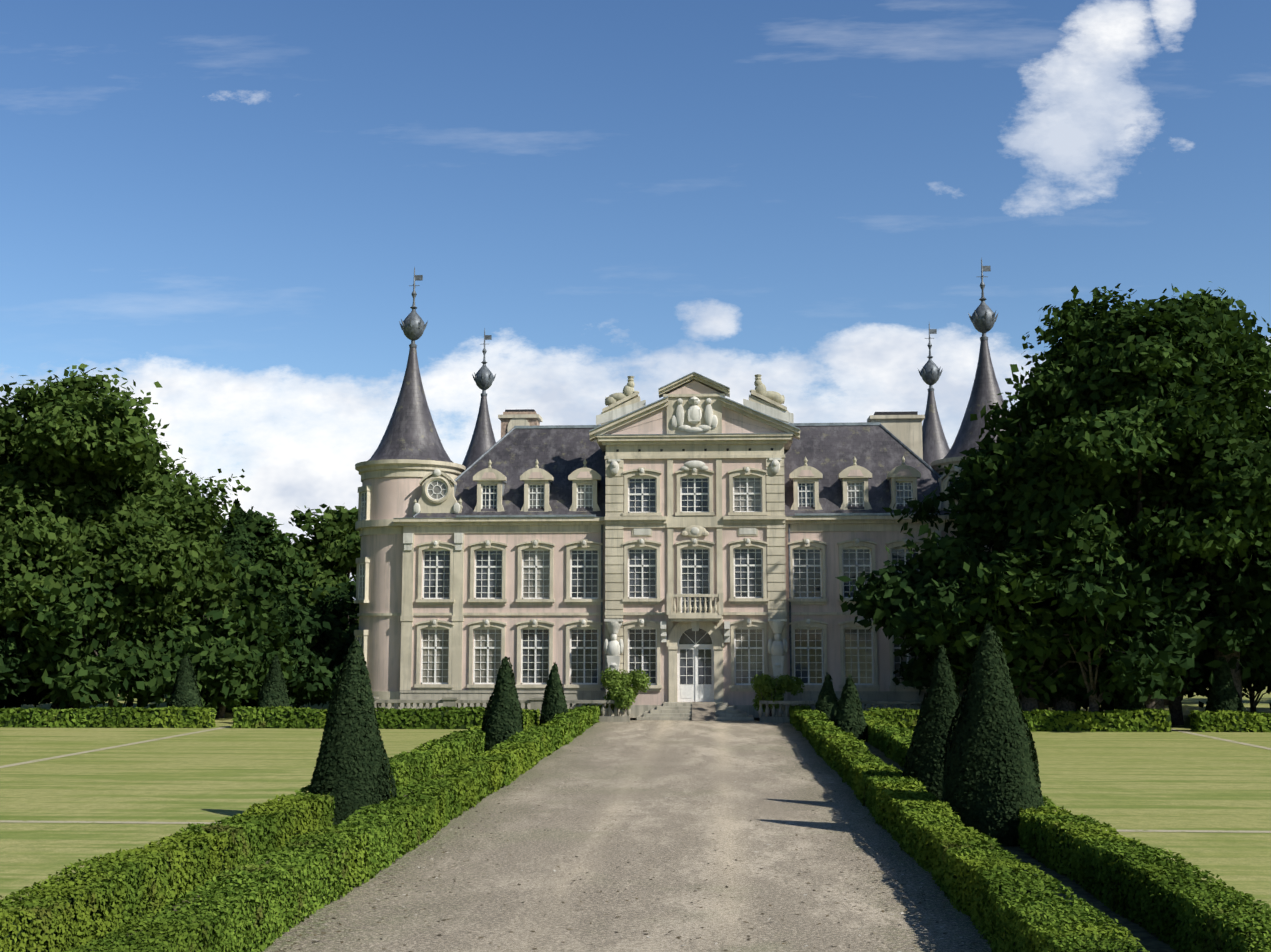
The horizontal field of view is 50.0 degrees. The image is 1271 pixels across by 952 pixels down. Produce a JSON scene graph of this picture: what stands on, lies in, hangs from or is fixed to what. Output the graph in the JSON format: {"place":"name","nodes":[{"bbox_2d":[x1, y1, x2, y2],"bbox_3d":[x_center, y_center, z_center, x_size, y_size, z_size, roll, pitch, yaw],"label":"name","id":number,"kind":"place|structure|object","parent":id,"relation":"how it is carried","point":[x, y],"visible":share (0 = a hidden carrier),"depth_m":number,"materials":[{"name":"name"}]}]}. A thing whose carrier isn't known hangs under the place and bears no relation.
{"place":"outdoors","nodes":[
{"label":"outdoors","id":0,"kind":"place"},
{"bbox_2d":[125,694,133,706],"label":"shrub trunk","id":1,"kind":"object","parent":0,"point":[129,704],"depth_m":73.01,"materials":[{"name":"plant"}]},
{"bbox_2d":[258,717,991,951],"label":"gravel path","id":2,"kind":"structure","parent":0,"point":[667,895],"depth_m":22.58,"materials":[{"name":"grey gravel"}]},
{"bbox_2d":[275,740,978,951],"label":"path leaves","id":3,"kind":"object","parent":2,"relation":"on","point":[678,937],"visible":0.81,"depth_m":21.79,"materials":[{"name":"plant"}]},
{"bbox_2d":[692,702,714,720],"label":"entrance steps","id":4,"kind":"structure","parent":2,"relation":"on","point":[703,711],"depth_m":64.58,"materials":[{"name":"beige stone"}]},
{"bbox_2d":[90,741,1177,951],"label":"bed soil","id":5,"kind":"structure","parent":0,"point":[1150,942],"depth_m":19.91,"materials":[{"name":"brown soil"}]},
{"bbox_2d":[64,703,601,951],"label":"hedge","id":6,"kind":"object","parent":5,"relation":"on","point":[325,878],"visible":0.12,"depth_m":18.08,"materials":[{"name":"green plant"}]},
{"bbox_2d":[308,638,396,825],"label":"topiary cone leaves","id":7,"kind":"object","parent":5,"relation":"on","point":[354,794],"depth_m":27.63,"materials":[{"name":"green plant"}]},
{"bbox_2d":[539,662,567,725],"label":"topiary cone leaves","id":8,"kind":"object","parent":5,"relation":"on","point":[549,698],"depth_m":56.49,"materials":[{"name":"green plant"}]},
{"bbox_2d":[815,672,838,720],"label":"topiary cone leaves","id":9,"kind":"object","parent":5,"relation":"on","point":[831,707],"depth_m":58.79,"materials":[{"name":"green plant"}]},
{"bbox_2d":[902,645,960,801],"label":"topiary cone leaves","id":10,"kind":"object","parent":5,"relation":"on","point":[934,744],"depth_m":29.69,"materials":[{"name":"green plant"}]},
{"bbox_2d":[788,704,1148,951],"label":"hedge","id":11,"kind":"object","parent":5,"relation":"on","point":[1099,947],"visible":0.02,"depth_m":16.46,"materials":[{"name":"green plant"}]},
{"bbox_2d":[941,623,1044,845],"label":"topiary cone leaves","id":12,"kind":"object","parent":5,"relation":"on","point":[1006,819],"depth_m":25.40,"materials":[{"name":"green plant"}]},
{"bbox_2d":[0,684,1270,914],"bbox_3d":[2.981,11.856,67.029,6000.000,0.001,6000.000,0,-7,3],"label":"lawn","id":13,"kind":"structure","parent":0,"point":[1150,780],"depth_m":35.98,"materials":[{"name":"green plant"}]},
{"bbox_2d":[0,618,39,699],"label":"thicket foliage","id":14,"kind":"object","parent":13,"relation":"on","point":[9,666],"visible":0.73,"depth_m":60.76,"materials":[{"name":"green plant"}]},
{"bbox_2d":[0,667,51,708],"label":"shrub foliage","id":15,"kind":"object","parent":13,"relation":"on","point":[29,696],"depth_m":69.63,"materials":[{"name":"green plant"}]},
{"bbox_2d":[52,470,76,709],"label":"tree","id":16,"kind":"object","parent":13,"relation":"on","point":[56,707],"depth_m":66.50,"materials":[{"name":"brown plant"}]},
{"bbox_2d":[0,549,200,709],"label":"tree foliage","id":17,"kind":"object","parent":13,"relation":"on","point":[84,676],"depth_m":61.08,"materials":[{"name":"green plant"}]},
{"bbox_2d":[0,462,200,708],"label":"tree foliage","id":18,"kind":"object","parent":13,"relation":"on","point":[88,494],"depth_m":64.12,"materials":[{"name":"green plant"}]},
{"bbox_2d":[0,704,216,727],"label":"hedge leaves","id":19,"kind":"object","parent":13,"relation":"on","point":[9,713],"depth_m":58.82,"materials":[{"name":"green plant"}]},
{"bbox_2d":[0,363,251,650],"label":"tree foliage","id":20,"kind":"object","parent":13,"relation":"on","point":[73,427],"visible":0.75,"depth_m":63.09,"materials":[{"name":"green plant"}]},
{"bbox_2d":[170,657,199,706],"bbox_3d":[-20.102,9.615,61.069,1.479,2.988,1.328,0,-7,3],"label":"topiary cone","id":21,"kind":"object","parent":13,"relation":"on","point":[187,682],"visible":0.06,"depth_m":60.85,"materials":[{"name":"green plant"}]},
{"bbox_2d":[167,654,203,707],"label":"topiary cone leaves","id":22,"kind":"object","parent":13,"relation":"on","point":[181,684],"visible":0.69,"depth_m":60.71,"materials":[{"name":"green plant"}]},
{"bbox_2d":[106,501,275,533],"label":"tree foliage","id":23,"kind":"object","parent":13,"relation":"on","point":[249,512],"visible":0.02,"depth_m":151.00,"materials":[{"name":"green plant"}]},
{"bbox_2d":[163,605,242,700],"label":"shrub foliage","id":24,"kind":"object","parent":13,"relation":"on","point":[204,622],"visible":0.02,"depth_m":71.69,"materials":[{"name":"green plant"}]},
{"bbox_2d":[139,599,302,717],"bbox_3d":[-20.981,8.968,66.445,8.797,5.888,9.571,0,-7,3],"label":"thicket foliage","id":25,"kind":"object","parent":13,"relation":"on","point":[228,669],"depth_m":64.39,"materials":[{"name":"green plant"}]},
{"bbox_2d":[201,498,262,711],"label":"conifer tree","id":26,"kind":"object","parent":13,"relation":"on","point":[238,538],"visible":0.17,"depth_m":75.11,"materials":[{"name":"green plant"}]},
{"bbox_2d":[187,556,299,620],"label":"thicket foliage","id":27,"kind":"object","parent":13,"relation":"on","point":[265,577],"depth_m":72.11,"materials":[{"name":"green plant"}]},
{"bbox_2d":[0,708,540,951],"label":"hedge","id":28,"kind":"object","parent":13,"relation":"on","point":[72,899],"depth_m":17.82,"materials":[{"name":"green plant"}]},
{"bbox_2d":[260,662,285,706],"bbox_3d":[-16.181,9.584,60.812,1.407,2.988,1.351,0,-7,3],"label":"topiary cone","id":29,"kind":"object","parent":13,"relation":"on","point":[276,686],"visible":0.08,"depth_m":60.54,"materials":[{"name":"green plant"}]},
{"bbox_2d":[257,655,289,707],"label":"topiary cone leaves","id":30,"kind":"object","parent":13,"relation":"on","point":[271,689],"visible":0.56,"depth_m":60.47,"materials":[{"name":"green plant"}]},
{"bbox_2d":[216,598,355,707],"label":"shrub foliage","id":31,"kind":"object","parent":13,"relation":"on","point":[312,681],"depth_m":70.35,"materials":[{"name":"green plant"}]},
{"bbox_2d":[261,586,320,617],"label":"tree","id":32,"kind":"object","parent":13,"relation":"on","point":[295,609],"depth_m":87.36,"materials":[{"name":"green plant"}]},
{"bbox_2d":[265,504,360,622],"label":"tree","id":33,"kind":"object","parent":13,"relation":"on","point":[332,548],"visible":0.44,"depth_m":107.83,"materials":[{"name":"green plant"}]},
{"bbox_2d":[306,581,358,670],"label":"tree foliage","id":34,"kind":"object","parent":13,"relation":"on","point":[342,601],"visible":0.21,"depth_m":87.42,"materials":[{"name":"green plant"}]},
{"bbox_2d":[346,567,357,620],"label":"tree trunk","id":35,"kind":"object","parent":13,"relation":"on","point":[348,574],"depth_m":108.55,"materials":[{"name":"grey plant"}]},
{"bbox_2d":[230,705,484,728],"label":"hedge leaves","id":36,"kind":"object","parent":13,"relation":"on","point":[320,719],"depth_m":58.16,"materials":[{"name":"green plant"}]},
{"bbox_2d":[481,656,523,751],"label":"topiary cone leaves","id":37,"kind":"object","parent":13,"relation":"on","point":[500,695],"depth_m":44.74,"materials":[{"name":"green plant"}]},
{"bbox_2d":[0,725,1270,832],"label":"lawn line markings","id":38,"kind":"object","parent":13,"relation":"on","point":[1118,830],"visible":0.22,"depth_m":28.39,"materials":[{"name":"white paint"}]},
{"bbox_2d":[400,676,963,720],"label":"building plinth","id":39,"kind":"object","parent":13,"relation":"on","point":[724,711],"visible":0.25,"depth_m":66.58,"materials":[{"name":"grey stone"}]},
{"bbox_2d":[374,697,1020,721],"bbox_3d":[2.734,10.846,63.028,31.120,1.150,0.720,0,-7,3],"label":"terrace balustrade","id":40,"kind":"object","parent":13,"relation":"on","point":[536,703],"visible":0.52,"depth_m":63.16,"materials":[{"name":"stone"}]},
{"bbox_2d":[600,667,650,715],"bbox_3d":[-0.482,10.243,63.801,2.450,2.565,2.340,0,-7,3],"label":"shrub","id":41,"kind":"object","parent":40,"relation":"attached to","point":[616,682],"depth_m":63.48,"materials":[{"name":"green plant"}]},
{"bbox_2d":[750,673,804,716],"bbox_3d":[6.621,10.324,63.420,2.555,2.309,1.778,0,-7,3],"label":"shrub","id":42,"kind":"object","parent":40,"relation":"on","point":[765,682],"depth_m":63.16,"materials":[{"name":"green plant"}]},
{"bbox_2d":[399,257,997,689],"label":"castle leadwork","id":43,"kind":"object","parent":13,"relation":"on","point":[983,321],"visible":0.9,"depth_m":72.57,"materials":[{"name":"grey metal"}]},
{"bbox_2d":[413,374,904,508],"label":"yellow castle sculpture","id":44,"kind":"object","parent":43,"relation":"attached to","point":[760,388],"visible":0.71,"depth_m":68.86,"materials":[{"name":"stone"}]},
{"bbox_2d":[403,396,992,675],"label":"white castle sculpture","id":45,"kind":"object","parent":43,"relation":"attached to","point":[777,648],"visible":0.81,"depth_m":67.77,"materials":[{"name":"stone"}]},
{"bbox_2d":[833,674,867,741],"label":"topiary cone leaves","id":46,"kind":"object","parent":13,"relation":"on","point":[851,716],"depth_m":50.53,"materials":[{"name":"green plant"}]},
{"bbox_2d":[892,648,966,694],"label":"shrub belt foliage","id":47,"kind":"object","parent":13,"relation":"on","point":[900,671],"visible":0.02,"depth_m":66.33,"materials":[{"name":"green plant"}]},
{"bbox_2d":[835,475,1077,693],"bbox_3d":[14.633,5.321,60.387,11.415,11.672,9.713,0,-7,3],"label":"tree foliage","id":48,"kind":"object","parent":13,"relation":"on","point":[928,611],"depth_m":58.97,"materials":[{"name":"green plant"}]},
{"bbox_2d":[898,428,1139,711],"bbox_3d":[16.960,4.375,59.597,10.579,13.330,10.117,0,-7,3],"label":"tree foliage","id":49,"kind":"object","parent":13,"relation":"on","point":[1043,511],"depth_m":57.44,"materials":[{"name":"green plant"}]},
{"bbox_2d":[867,706,1171,731],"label":"hedge leaves","id":50,"kind":"object","parent":13,"relation":"on","point":[1137,720],"depth_m":56.33,"materials":[{"name":"green plant"}]},
{"bbox_2d":[963,351,1142,711],"bbox_3d":[18.597,2.616,60.332,7.444,16.961,7.834,0,-7,3],"label":"tree foliage","id":51,"kind":"object","parent":13,"relation":"on","point":[1031,403],"depth_m":59.89,"materials":[{"name":"green plant"}]},
{"bbox_2d":[863,710,1270,951],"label":"hedge","id":52,"kind":"object","parent":13,"relation":"on","point":[1167,900],"depth_m":18.01,"materials":[{"name":"green plant"}]},
{"bbox_2d":[938,283,1270,588],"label":"tree","id":53,"kind":"object","parent":13,"relation":"on","point":[1182,399],"visible":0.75,"depth_m":56.57,"materials":[{"name":"green plant"}]},
{"bbox_2d":[1022,285,1198,709],"bbox_3d":[21.466,1.232,61.319,8.597,19.964,8.842,0,-7,3],"label":"tree foliage","id":54,"kind":"object","parent":13,"relation":"on","point":[1156,487],"depth_m":59.84,"materials":[{"name":"green plant"}]},
{"bbox_2d":[1009,524,1226,711],"bbox_3d":[20.106,6.502,58.261,9.635,8.750,10.614,0,-7,3],"label":"tree foliage","id":55,"kind":"object","parent":13,"relation":"on","point":[1144,595],"depth_m":55.98,"materials":[{"name":"green plant"}]},
{"bbox_2d":[1113,692,1146,710],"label":"shrub","id":56,"kind":"object","parent":13,"relation":"on","point":[1125,704],"depth_m":58.00,"materials":[{"name":"green plant"}]},
{"bbox_2d":[1108,454,1217,711],"bbox_3d":[22.497,2.433,59.988,7.940,17.307,9.872,4,-8,-29],"label":"tree","id":57,"kind":"object","parent":13,"relation":"on","point":[1149,703],"visible":0.02,"depth_m":59.13,"materials":[{"name":"brown plant"}]},
{"bbox_2d":[1163,697,1168,704],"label":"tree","id":58,"kind":"object","parent":13,"relation":"on","point":[1166,701],"depth_m":78.82,"materials":[{"name":"green plant"}]},
{"bbox_2d":[1091,512,1270,724],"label":"tree foliage","id":59,"kind":"object","parent":13,"relation":"on","point":[1249,597],"depth_m":58.18,"materials":[{"name":"green plant"}]},
{"bbox_2d":[1199,610,1270,693],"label":"tree","id":60,"kind":"object","parent":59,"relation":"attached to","point":[1266,619],"depth_m":57.88,"materials":[{"name":"green plant"}]},
{"bbox_2d":[1163,673,1209,707],"bbox_3d":[24.755,8.396,67.343,9.653,7.184,6.772,0,-7,3],"label":"tree","id":61,"kind":"object","parent":13,"relation":"on","point":[1196,689],"depth_m":64.87,"materials":[{"name":"green plant"}]},
{"bbox_2d":[1143,281,1270,702],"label":"tree foliage","id":62,"kind":"object","parent":13,"relation":"on","point":[1223,305],"depth_m":59.29,"materials":[{"name":"green plant"}]},
{"bbox_2d":[1205,656,1245,711],"bbox_3d":[25.188,9.311,58.350,1.715,3.176,1.754,0,-7,3],"label":"topiary cone","id":63,"kind":"object","parent":13,"relation":"on","point":[1216,690],"depth_m":58.05,"materials":[{"name":"green plant"}]},
{"bbox_2d":[1188,710,1270,732],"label":"hedge leaves","id":64,"kind":"object","parent":13,"relation":"on","point":[1259,718],"depth_m":56.01,"materials":[{"name":"green plant"}]},
{"bbox_2d":[1242,389,1270,444],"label":"tree","id":65,"kind":"object","parent":13,"relation":"on","point":[1264,421],"visible":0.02,"depth_m":60.59,"materials":[{"name":"green plant"}]},
{"bbox_2d":[0,0,1270,599],"label":"sky","id":66,"kind":"structure","parent":0,"point":[231,206],"materials":[{"name":"blue"}]},
{"bbox_2d":[411,380,956,704],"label":"facade wall","id":67,"kind":"structure","parent":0,"point":[733,421],"depth_m":67.85,"materials":[{"name":"beige stone"}]},
{"bbox_2d":[357,475,959,701],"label":"window frames","id":68,"kind":"structure","parent":67,"relation":"in","point":[695,691],"depth_m":67.83,"materials":[{"name":"white wood"}]},
{"bbox_2d":[358,477,964,683],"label":"windows","id":69,"kind":"structure","parent":68,"relation":"in","point":[704,666],"depth_m":67.86,"materials":[{"name":"grey glass"}]},
{"bbox_2d":[354,373,991,716],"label":"stone trim","id":70,"kind":"structure","parent":67,"relation":"attached to","point":[618,518],"depth_m":67.80,"materials":[{"name":"beige stone"}]},
{"bbox_2d":[415,419,950,517],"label":"roof","id":71,"kind":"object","parent":67,"relation":"on","point":[830,453],"visible":0.25,"depth_m":70.56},
{"bbox_2d":[501,412,539,437],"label":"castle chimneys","id":72,"kind":"object","parent":71,"relation":"on","point":[531,421],"visible":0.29,"depth_m":79.15,"materials":[{"name":"beige stone"}]},
{"bbox_2d":[451,372,942,517],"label":"zinc flashing","id":73,"kind":"object","parent":71,"relation":"attached to","point":[598,482],"visible":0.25,"depth_m":68.21,"materials":[{"name":"grey metal"}]},
{"bbox_2d":[359,477,1020,692],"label":"castle tower walls","id":74,"kind":"structure","parent":0,"point":[393,497],"depth_m":69.26,"materials":[{"name":"beige stone"}]},
{"bbox_2d":[368,340,1006,469],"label":"spires","id":75,"kind":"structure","parent":74,"relation":"on","point":[411,432],"depth_m":71.41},
{"bbox_2d":[355,456,1048,709],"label":"tower trim","id":76,"kind":"structure","parent":74,"relation":"attached to","point":[393,468],"depth_m":69.63,"materials":[{"name":"beige stone"}]},
{"bbox_2d":[505,409,917,451],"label":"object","id":77,"kind":"object","parent":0,"point":[727,449],"visible":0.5,"depth_m":78.06,"materials":[{"name":"beige stone"}]},
{"bbox_2d":[1188,667,1270,712],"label":"shrub trunk","id":78,"kind":"object","parent":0,"point":[1252,697],"depth_m":64.70,"materials":[{"name":"brown wood"}]},
{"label":"tree trunk","id":79,"kind":"object","parent":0,"visible":0},
{"bbox_2d":[206,512,319,612],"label":"tree foliage","id":80,"kind":"object","parent":79,"relation":"attached to","point":[270,549],"visible":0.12,"depth_m":96.72,"materials":[{"name":"green plant"}]}
]}

